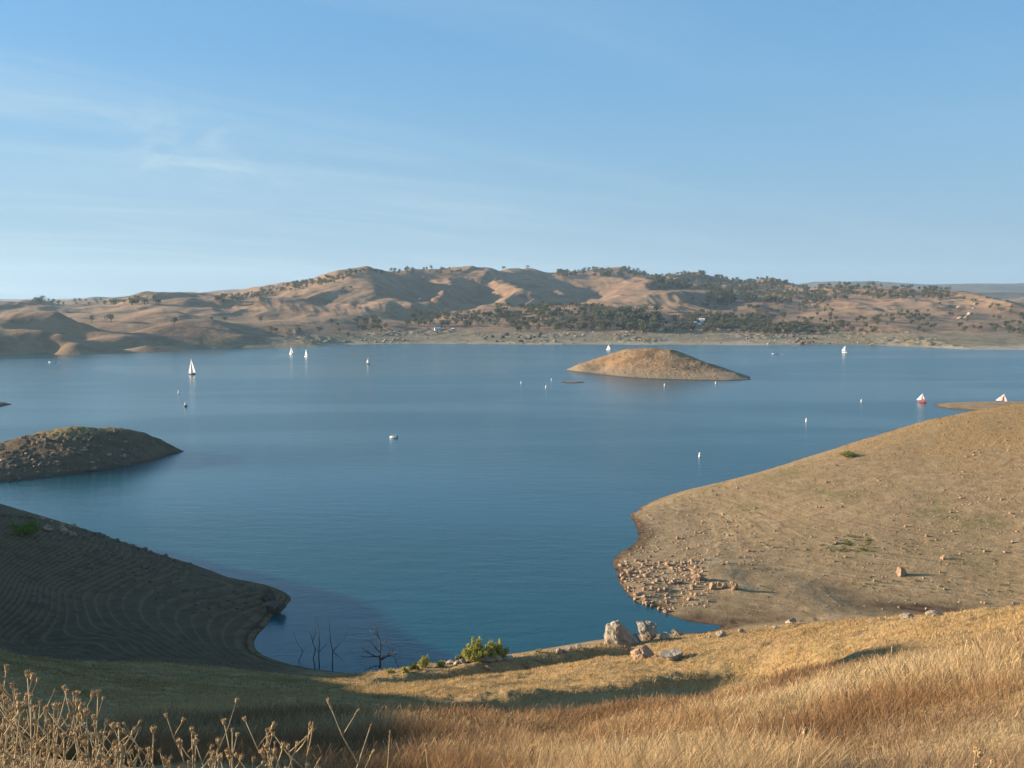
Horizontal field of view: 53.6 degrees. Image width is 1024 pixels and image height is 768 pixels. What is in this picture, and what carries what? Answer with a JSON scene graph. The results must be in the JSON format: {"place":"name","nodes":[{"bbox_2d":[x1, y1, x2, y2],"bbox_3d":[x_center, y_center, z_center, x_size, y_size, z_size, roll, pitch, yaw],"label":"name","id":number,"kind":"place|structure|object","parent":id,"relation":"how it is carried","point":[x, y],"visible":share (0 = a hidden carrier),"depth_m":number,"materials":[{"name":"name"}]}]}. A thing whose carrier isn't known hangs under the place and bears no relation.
{"place":"outdoors","nodes":[
{"label":"outdoors","id":0,"kind":"place"},
{"bbox_2d":[0,426,183,481],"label":"islet","id":1,"kind":"object","parent":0,"point":[143,447],"visible":0.88,"depth_m":303.01,"materials":[{"name":"soil"}]},
{"bbox_2d":[0,330,864,628],"bbox_3d":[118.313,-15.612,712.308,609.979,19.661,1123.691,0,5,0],"label":"loose stones","id":2,"kind":"object","parent":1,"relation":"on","point":[52,456],"visible":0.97,"depth_m":182.21,"materials":[{"name":"stone"}]},
{"bbox_2d":[0,504,510,676],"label":"lake bank","id":3,"kind":"structure","parent":0,"point":[47,610],"depth_m":154.87,"materials":[{"name":"soil"}]},
{"bbox_2d":[9,519,40,535],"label":"bush","id":4,"kind":"object","parent":3,"relation":"on","point":[25,529],"visible":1,"depth_m":171.35,"materials":[{"name":"green plant"}]},
{"bbox_2d":[261,587,275,601],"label":"boulder","id":5,"kind":"object","parent":3,"relation":"on","point":[267,594],"visible":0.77,"depth_m":164.80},
{"bbox_2d":[263,600,286,613],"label":"boulder","id":6,"kind":"object","parent":3,"relation":"on","point":[275,607],"visible":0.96,"depth_m":161.08,"materials":[{"name":"stone"}]},
{"bbox_2d":[310,617,315,666],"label":"dead tree","id":7,"kind":"object","parent":3,"relation":"on","point":[315,648],"visible":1,"depth_m":138.06,"materials":[{"name":"brown wood"}]},
{"bbox_2d":[314,619,328,666],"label":"dead tree","id":8,"kind":"object","parent":3,"relation":"on","point":[319,646],"visible":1,"depth_m":137.82,"materials":[{"name":"brown wood"}]},
{"bbox_2d":[329,622,349,667],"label":"dead tree","id":9,"kind":"object","parent":3,"relation":"on","point":[335,648],"visible":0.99,"depth_m":137.46,"materials":[{"name":"brown wood"}]},
{"bbox_2d":[357,624,396,669],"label":"dead tree","id":10,"kind":"object","parent":3,"relation":"on","point":[379,656],"visible":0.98,"depth_m":134.98,"materials":[{"name":"brown wood"}]},
{"bbox_2d":[0,344,1023,673],"bbox_3d":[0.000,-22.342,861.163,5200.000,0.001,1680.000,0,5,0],"label":"water","id":11,"kind":"structure","parent":0,"point":[496,492],"depth_m":320.12,"materials":[{"name":"teal liquid"}]},
{"bbox_2d":[188,360,194,374],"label":"sailboat","id":12,"kind":"object","parent":11,"relation":"on","point":[191,368],"visible":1,"depth_m":670.79,"materials":[{"name":"fabric"}]},
{"bbox_2d":[917,394,925,402],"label":"sailboat","id":13,"kind":"object","parent":11,"relation":"on","point":[921,397],"visible":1,"depth_m":488.64,"materials":[{"name":"white fabric"}]},
{"bbox_2d":[995,394,1006,400],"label":"sailboat","id":14,"kind":"object","parent":11,"relation":"on","point":[1002,398],"visible":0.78,"depth_m":486.41,"materials":[{"name":"fabric"}]},
{"bbox_2d":[0,266,1023,354],"bbox_3d":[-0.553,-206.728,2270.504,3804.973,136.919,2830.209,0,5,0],"label":"hills","id":15,"kind":"structure","parent":0,"point":[391,300],"depth_m":1403.66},
{"bbox_2d":[0,330,1023,610],"bbox_3d":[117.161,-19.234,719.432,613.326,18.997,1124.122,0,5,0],"label":"loose stones","id":16,"kind":"object","parent":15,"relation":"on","point":[676,568],"visible":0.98,"depth_m":190.58,"materials":[{"name":"stone"}]},
{"bbox_2d":[32,265,1023,333],"bbox_3d":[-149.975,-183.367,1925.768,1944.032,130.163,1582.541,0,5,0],"label":"woodland","id":17,"kind":"object","parent":15,"relation":"on","point":[718,289],"visible":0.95,"depth_m":1776.97,"materials":[{"name":"green plant"}]},
{"bbox_2d":[596,319,610,329],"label":"oak tree","id":18,"kind":"object","parent":15,"relation":"on","point":[598,321],"visible":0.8,"depth_m":1286.59,"materials":[{"name":"green plant"}]},
{"bbox_2d":[650,321,659,331],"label":"oak tree","id":19,"kind":"object","parent":15,"relation":"on","point":[654,326],"visible":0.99,"depth_m":1259.04,"materials":[{"name":"green plant"}]},
{"bbox_2d":[651,303,663,309],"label":"oak tree","id":20,"kind":"object","parent":15,"relation":"on","point":[656,306],"visible":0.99,"depth_m":1442.65,"materials":[{"name":"green plant"}]},
{"bbox_2d":[0,604,1023,767],"bbox_3d":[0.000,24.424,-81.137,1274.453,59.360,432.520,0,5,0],"label":"hillside","id":21,"kind":"structure","parent":0,"point":[760,664],"depth_m":77.16,"materials":[{"name":"plant"}]},
{"bbox_2d":[0,754,12,767],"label":"dry weed","id":22,"kind":"object","parent":21,"relation":"on","point":[7,761],"visible":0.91,"depth_m":2.61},
{"bbox_2d":[0,676,17,767],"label":"dry weed","id":23,"kind":"object","parent":21,"relation":"on","point":[15,690],"visible":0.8,"depth_m":3.37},
{"bbox_2d":[0,664,18,766],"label":"dry weed","id":24,"kind":"object","parent":21,"relation":"on","point":[6,669],"visible":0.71,"depth_m":3.70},
{"bbox_2d":[0,693,20,767],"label":"dry weed","id":25,"kind":"object","parent":21,"relation":"on","point":[17,696],"visible":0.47,"depth_m":3.48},
{"bbox_2d":[0,705,21,767],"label":"dry weed","id":26,"kind":"object","parent":21,"relation":"on","point":[17,761],"visible":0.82,"depth_m":3.11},
{"bbox_2d":[2,700,22,767],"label":"dry weed","id":27,"kind":"object","parent":21,"relation":"on","point":[8,710],"visible":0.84,"depth_m":2.75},
{"bbox_2d":[2,693,25,767],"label":"dry weed","id":28,"kind":"object","parent":21,"relation":"on","point":[24,721],"visible":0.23,"depth_m":3.67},
{"bbox_2d":[0,719,29,767],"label":"dry weed","id":29,"kind":"object","parent":21,"relation":"on","point":[11,748],"visible":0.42,"depth_m":3.26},
{"bbox_2d":[0,691,30,744],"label":"dry weed","id":30,"kind":"object","parent":21,"relation":"on","point":[5,720],"visible":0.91,"depth_m":2.61,"materials":[{"name":"plant"}]},
{"bbox_2d":[0,669,39,767],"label":"dry weed","id":31,"kind":"object","parent":21,"relation":"on","point":[30,697],"visible":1,"depth_m":2.50,"materials":[{"name":"plant"}]},
{"bbox_2d":[0,704,39,767],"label":"dry weed","id":32,"kind":"object","parent":21,"relation":"on","point":[20,709],"visible":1,"depth_m":2.48,"materials":[{"name":"plant"}]},
{"bbox_2d":[12,731,30,763],"bbox_3d":[-1.537,1.570,3.243,0.064,0.914,0.106,-5,7,-45],"label":"dry weed","id":33,"kind":"object","parent":21,"relation":"on","point":[19,750],"visible":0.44,"depth_m":3.22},
{"bbox_2d":[7,672,36,767],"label":"dry weed","id":34,"kind":"object","parent":21,"relation":"on","point":[32,677],"visible":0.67,"depth_m":3.02,"materials":[{"name":"plant"}]},
{"bbox_2d":[0,728,45,767],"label":"dry weed","id":35,"kind":"object","parent":21,"relation":"on","point":[9,731],"visible":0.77,"depth_m":2.92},
{"bbox_2d":[9,699,45,767],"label":"dry weed","id":36,"kind":"object","parent":21,"relation":"on","point":[40,739],"visible":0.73,"depth_m":2.97,"materials":[{"name":"plant"}]},
{"bbox_2d":[10,736,45,767],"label":"dry weed","id":37,"kind":"object","parent":21,"relation":"on","point":[27,765],"visible":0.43,"depth_m":3.70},
{"bbox_2d":[22,739,40,767],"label":"dry weed","id":38,"kind":"object","parent":21,"relation":"on","point":[26,743],"visible":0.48,"depth_m":2.78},
{"bbox_2d":[10,733,54,766],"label":"dry weed","id":39,"kind":"object","parent":21,"relation":"on","point":[35,736],"visible":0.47,"depth_m":3.10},
{"bbox_2d":[0,697,76,767],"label":"dry weed","id":40,"kind":"object","parent":21,"relation":"on","point":[2,745],"visible":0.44,"depth_m":3.14,"materials":[{"name":"plant"}]},
{"bbox_2d":[33,719,45,758],"bbox_3d":[-1.594,1.577,3.403,0.175,0.975,0.071,4,6,39],"label":"dry weed","id":41,"kind":"object","parent":21,"relation":"on","point":[41,733],"visible":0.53,"depth_m":3.33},
{"bbox_2d":[14,717,65,766],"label":"dry weed","id":42,"kind":"object","parent":21,"relation":"on","point":[35,722],"visible":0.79,"depth_m":2.66,"materials":[{"name":"plant"}]},
{"bbox_2d":[33,724,51,758],"bbox_3d":[-1.640,1.613,3.551,0.143,0.955,0.107,5,7,44],"label":"dry weed","id":43,"kind":"object","parent":21,"relation":"on","point":[49,728],"visible":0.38,"depth_m":3.48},
{"bbox_2d":[30,689,55,767],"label":"dry weed","id":44,"kind":"object","parent":21,"relation":"on","point":[34,708],"visible":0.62,"depth_m":3.71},
{"bbox_2d":[12,711,91,767],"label":"dry weed","id":45,"kind":"object","parent":21,"relation":"on","point":[61,736],"visible":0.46,"depth_m":3.37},
{"bbox_2d":[37,687,69,767],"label":"dry weed","id":46,"kind":"object","parent":21,"relation":"on","point":[41,764],"visible":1,"depth_m":2.56,"materials":[{"name":"plant"}]},
{"bbox_2d":[46,702,61,767],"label":"dry weed","id":47,"kind":"object","parent":21,"relation":"on","point":[49,720],"visible":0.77,"depth_m":3.03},
{"bbox_2d":[42,705,83,767],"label":"dry weed","id":48,"kind":"object","parent":21,"relation":"on","point":[45,714],"visible":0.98,"depth_m":2.62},
{"bbox_2d":[43,685,97,767],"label":"dry weed","id":49,"kind":"object","parent":21,"relation":"on","point":[93,694],"visible":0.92,"depth_m":2.78,"materials":[{"name":"plant"}]},
{"bbox_2d":[51,702,90,767],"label":"dry weed","id":50,"kind":"object","parent":21,"relation":"on","point":[78,718],"visible":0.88,"depth_m":2.62,"materials":[{"name":"plant"}]},
{"bbox_2d":[60,698,88,767],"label":"dry weed","id":51,"kind":"object","parent":21,"relation":"on","point":[80,706],"visible":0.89,"depth_m":2.62,"materials":[{"name":"plant"}]},
{"bbox_2d":[66,707,89,767],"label":"dry weed","id":52,"kind":"object","parent":21,"relation":"on","point":[71,736],"visible":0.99,"depth_m":2.60,"materials":[{"name":"plant"}]},
{"bbox_2d":[71,690,95,767],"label":"dry weed","id":53,"kind":"object","parent":21,"relation":"on","point":[76,693],"visible":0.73,"depth_m":3.31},
{"bbox_2d":[75,724,92,766],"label":"dry weed","id":54,"kind":"object","parent":21,"relation":"on","point":[78,730],"visible":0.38,"depth_m":2.90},
{"bbox_2d":[81,714,113,767],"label":"dry weed","id":55,"kind":"object","parent":21,"relation":"on","point":[93,718],"visible":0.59,"depth_m":3.25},
{"bbox_2d":[94,690,104,763],"bbox_3d":[-1.384,1.565,3.447,0.053,1.044,0.140,-3,6,-33],"label":"dry weed","id":56,"kind":"object","parent":21,"relation":"on","point":[96,719],"visible":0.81,"depth_m":3.43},
{"bbox_2d":[92,717,109,767],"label":"dry weed","id":57,"kind":"object","parent":21,"relation":"on","point":[99,755],"visible":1,"depth_m":2.46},
{"bbox_2d":[81,722,125,767],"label":"dry weed","id":58,"kind":"object","parent":21,"relation":"on","point":[120,751],"visible":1,"depth_m":2.50,"materials":[{"name":"plant"}]},
{"bbox_2d":[89,730,117,765],"bbox_3d":[-1.142,1.488,2.847,0.193,1.061,0.057,0,5,0],"label":"dry weed","id":59,"kind":"object","parent":21,"relation":"on","point":[92,735],"visible":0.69,"depth_m":2.82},
{"bbox_2d":[91,723,119,767],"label":"dry weed","id":60,"kind":"object","parent":21,"relation":"on","point":[114,743],"visible":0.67,"depth_m":2.98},
{"bbox_2d":[93,755,124,767],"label":"dry weed","id":61,"kind":"object","parent":21,"relation":"on","point":[98,765],"visible":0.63,"depth_m":2.68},
{"bbox_2d":[99,729,127,766],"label":"dry weed","id":62,"kind":"object","parent":21,"relation":"on","point":[102,731],"visible":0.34,"depth_m":3.70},
{"bbox_2d":[103,719,142,756],"bbox_3d":[-1.490,1.676,3.763,0.285,0.911,0.041,1,5,14],"label":"dry weed","id":63,"kind":"object","parent":21,"relation":"on","point":[140,721],"visible":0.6,"depth_m":3.71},
{"bbox_2d":[109,721,152,767],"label":"dry weed","id":64,"kind":"object","parent":21,"relation":"on","point":[133,731],"visible":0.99,"depth_m":2.68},
{"bbox_2d":[121,726,141,767],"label":"dry weed","id":65,"kind":"object","parent":21,"relation":"on","point":[123,731],"visible":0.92,"depth_m":3.33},
{"bbox_2d":[122,721,156,767],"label":"dry weed","id":66,"kind":"object","parent":21,"relation":"on","point":[153,730],"visible":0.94,"depth_m":2.88,"materials":[{"name":"plant"}]},
{"bbox_2d":[134,739,155,767],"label":"dry weed","id":67,"kind":"object","parent":21,"relation":"on","point":[136,747],"visible":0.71,"depth_m":3.62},
{"bbox_2d":[161,713,188,767],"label":"dry weed","id":68,"kind":"object","parent":21,"relation":"on","point":[179,744],"visible":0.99,"depth_m":2.94,"materials":[{"name":"plant"}]},
{"bbox_2d":[176,735,199,767],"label":"dry weed","id":69,"kind":"object","parent":21,"relation":"on","point":[196,736],"visible":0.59,"depth_m":3.11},
{"bbox_2d":[178,727,216,767],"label":"dry weed","id":70,"kind":"object","parent":21,"relation":"on","point":[191,729],"visible":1,"depth_m":2.69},
{"bbox_2d":[192,738,213,767],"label":"dry weed","id":71,"kind":"object","parent":21,"relation":"on","point":[194,741],"visible":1,"depth_m":2.46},
{"bbox_2d":[212,698,238,767],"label":"dry weed","id":72,"kind":"object","parent":21,"relation":"on","point":[219,741],"visible":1,"depth_m":2.60,"materials":[{"name":"plant"}]},
{"bbox_2d":[221,718,244,767],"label":"dry weed","id":73,"kind":"object","parent":21,"relation":"on","point":[229,756],"visible":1,"depth_m":2.77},
{"bbox_2d":[229,727,238,763],"bbox_3d":[-0.765,1.513,2.829,0.054,1.106,0.158,0,5,0],"label":"dry weed","id":74,"kind":"object","parent":21,"relation":"on","point":[236,734],"visible":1,"depth_m":2.82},
{"bbox_2d":[242,716,277,767],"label":"dry weed","id":75,"kind":"object","parent":21,"relation":"on","point":[267,748],"visible":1,"depth_m":2.60,"materials":[{"name":"plant"}]},
{"bbox_2d":[233,728,287,767],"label":"dry weed","id":76,"kind":"object","parent":21,"relation":"on","point":[235,755],"visible":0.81,"depth_m":3.34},
{"bbox_2d":[251,755,276,767],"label":"dry weed","id":77,"kind":"object","parent":21,"relation":"on","point":[254,758],"visible":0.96,"depth_m":2.92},
{"bbox_2d":[258,748,276,767],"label":"dry weed","id":78,"kind":"object","parent":21,"relation":"on","point":[262,752],"visible":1,"depth_m":2.61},
{"bbox_2d":[260,741,287,767],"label":"dry weed","id":79,"kind":"object","parent":21,"relation":"on","point":[283,745],"visible":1,"depth_m":2.55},
{"bbox_2d":[268,721,321,767],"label":"dry weed","id":80,"kind":"object","parent":21,"relation":"on","point":[303,739],"visible":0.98,"depth_m":2.69,"materials":[{"name":"plant"}]},
{"bbox_2d":[286,726,316,767],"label":"dry weed","id":81,"kind":"object","parent":21,"relation":"on","point":[288,747],"visible":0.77,"depth_m":2.90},
{"bbox_2d":[326,698,374,767],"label":"dry weed","id":82,"kind":"object","parent":21,"relation":"on","point":[329,704],"visible":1,"depth_m":2.60,"materials":[{"name":"plant"}]},
{"bbox_2d":[409,661,419,670],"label":"willow shrub","id":83,"kind":"object","parent":21,"relation":"on","point":[411,667],"visible":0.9,"depth_m":119.55,"materials":[{"name":"green plant"}]},
{"bbox_2d":[418,654,428,667],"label":"willow shrub","id":84,"kind":"object","parent":21,"relation":"on","point":[423,662],"visible":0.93,"depth_m":121.97,"materials":[{"name":"green plant"}]},
{"bbox_2d":[437,660,445,666],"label":"willow shrub","id":85,"kind":"object","parent":21,"relation":"on","point":[440,663],"visible":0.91,"depth_m":122.03,"materials":[{"name":"green plant"}]},
{"bbox_2d":[454,653,465,660],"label":"willow shrub","id":86,"kind":"object","parent":21,"relation":"on","point":[459,657],"visible":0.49,"depth_m":124.52,"materials":[{"name":"green plant"}]},
{"bbox_2d":[461,636,490,662],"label":"willow shrub","id":87,"kind":"object","parent":21,"relation":"on","point":[476,652],"visible":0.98,"depth_m":122.35,"materials":[{"name":"green plant"}]},
{"bbox_2d":[484,639,509,659],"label":"willow shrub","id":88,"kind":"object","parent":21,"relation":"on","point":[499,649],"visible":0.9,"depth_m":123.84,"materials":[{"name":"green plant"}]},
{"bbox_2d":[505,655,512,661],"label":"boulder","id":89,"kind":"object","parent":21,"relation":"on","point":[509,658],"visible":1,"depth_m":122.90,"materials":[{"name":"grey stone"}]},
{"bbox_2d":[0,629,1023,767],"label":"tall grass","id":90,"kind":"structure","parent":21,"relation":"on","point":[457,737],"depth_m":20.03,"materials":[{"name":"plant"}]},
{"bbox_2d":[630,645,654,659],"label":"boulder","id":91,"kind":"object","parent":21,"relation":"on","point":[644,651],"visible":0.88,"depth_m":99.09,"materials":[{"name":"stone"}]},
{"bbox_2d":[659,632,670,640],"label":"boulder","id":92,"kind":"object","parent":21,"relation":"on","point":[664,636],"visible":0.95,"depth_m":131.81,"materials":[{"name":"grey stone"}]},
{"bbox_2d":[659,649,683,660],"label":"boulder","id":93,"kind":"object","parent":21,"relation":"on","point":[673,654],"visible":0.98,"depth_m":95.30,"materials":[{"name":"grey stone"}]},
{"bbox_2d":[715,630,726,636],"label":"boulder","id":94,"kind":"object","parent":21,"relation":"on","point":[720,633],"visible":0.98,"depth_m":127.55,"materials":[{"name":"grey stone"}]},
{"bbox_2d":[797,726,808,767],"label":"dry weed","id":95,"kind":"object","parent":21,"relation":"on","point":[805,730],"visible":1,"depth_m":2.68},
{"bbox_2d":[899,613,913,619],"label":"boulder","id":96,"kind":"object","parent":21,"relation":"on","point":[903,615],"visible":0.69,"depth_m":89.10,"materials":[{"name":"grey stone"}]},
{"bbox_2d":[925,610,942,616],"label":"boulder","id":97,"kind":"object","parent":21,"relation":"on","point":[929,613],"visible":0.94,"depth_m":80.86,"materials":[{"name":"grey stone"}]},
{"bbox_2d":[973,744,995,767],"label":"dry weed","id":98,"kind":"object","parent":21,"relation":"on","point":[978,753],"visible":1,"depth_m":2.46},
{"bbox_2d":[0,281,1023,303],"bbox_3d":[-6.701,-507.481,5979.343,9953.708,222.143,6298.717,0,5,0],"label":"mountains","id":99,"kind":"structure","parent":0,"point":[1004,291],"depth_m":6207.19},
{"bbox_2d":[0,0,1023,298],"label":"sky","id":100,"kind":"structure","parent":0,"point":[198,146],"materials":[{"name":"blue"}]},
{"bbox_2d":[562,348,750,382],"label":"island","id":101,"kind":"structure","parent":0,"point":[620,367],"depth_m":666.77,"materials":[{"name":"soil"}]},
{"bbox_2d":[514,401,1023,654],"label":"headland","id":102,"kind":"structure","parent":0,"point":[727,609],"depth_m":200.20,"materials":[{"name":"soil"}]},
{"bbox_2d":[604,620,638,645],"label":"boulder","id":103,"kind":"object","parent":102,"relation":"on","point":[617,632],"visible":0.8,"depth_m":132.26,"materials":[{"name":"grey stone"}]},
{"bbox_2d":[636,620,656,639],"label":"boulder","id":104,"kind":"object","parent":102,"relation":"on","point":[647,629],"visible":0.86,"depth_m":139.16,"materials":[{"name":"grey stone"}]},
{"bbox_2d":[672,629,682,635],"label":"boulder","id":105,"kind":"object","parent":102,"relation":"on","point":[675,632],"visible":0.88,"depth_m":146.24,"materials":[{"name":"grey stone"}]},
{"bbox_2d":[691,573,703,580],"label":"boulder","id":106,"kind":"object","parent":102,"relation":"on","point":[698,577],"visible":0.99,"depth_m":176.84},
{"bbox_2d":[709,582,716,589],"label":"boulder","id":107,"kind":"object","parent":102,"relation":"on","point":[712,585],"visible":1,"depth_m":171.99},
{"bbox_2d":[730,581,738,589],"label":"boulder","id":108,"kind":"object","parent":102,"relation":"on","point":[734,586],"visible":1,"depth_m":170.25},
{"bbox_2d":[785,618,795,623],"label":"boulder","id":109,"kind":"object","parent":102,"relation":"on","point":[789,621],"visible":0.92,"depth_m":130.03,"materials":[{"name":"grey stone"}]},
{"bbox_2d":[667,403,1023,624],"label":"dry tufts","id":110,"kind":"object","parent":102,"relation":"on","point":[970,414],"visible":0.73,"depth_m":240.10,"materials":[{"name":"yellow plant"}]},
{"bbox_2d":[839,450,856,457],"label":"bush","id":111,"kind":"object","parent":102,"relation":"on","point":[848,454],"visible":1,"depth_m":252.90,"materials":[{"name":"green plant"}]},
{"bbox_2d":[707,509,1013,607],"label":"ground cover","id":112,"kind":"object","parent":102,"relation":"on","point":[862,548],"visible":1,"depth_m":190.22,"materials":[{"name":"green plant"}]},
{"bbox_2d":[896,566,906,576],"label":"boulder","id":113,"kind":"object","parent":102,"relation":"on","point":[901,571],"visible":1,"depth_m":176.73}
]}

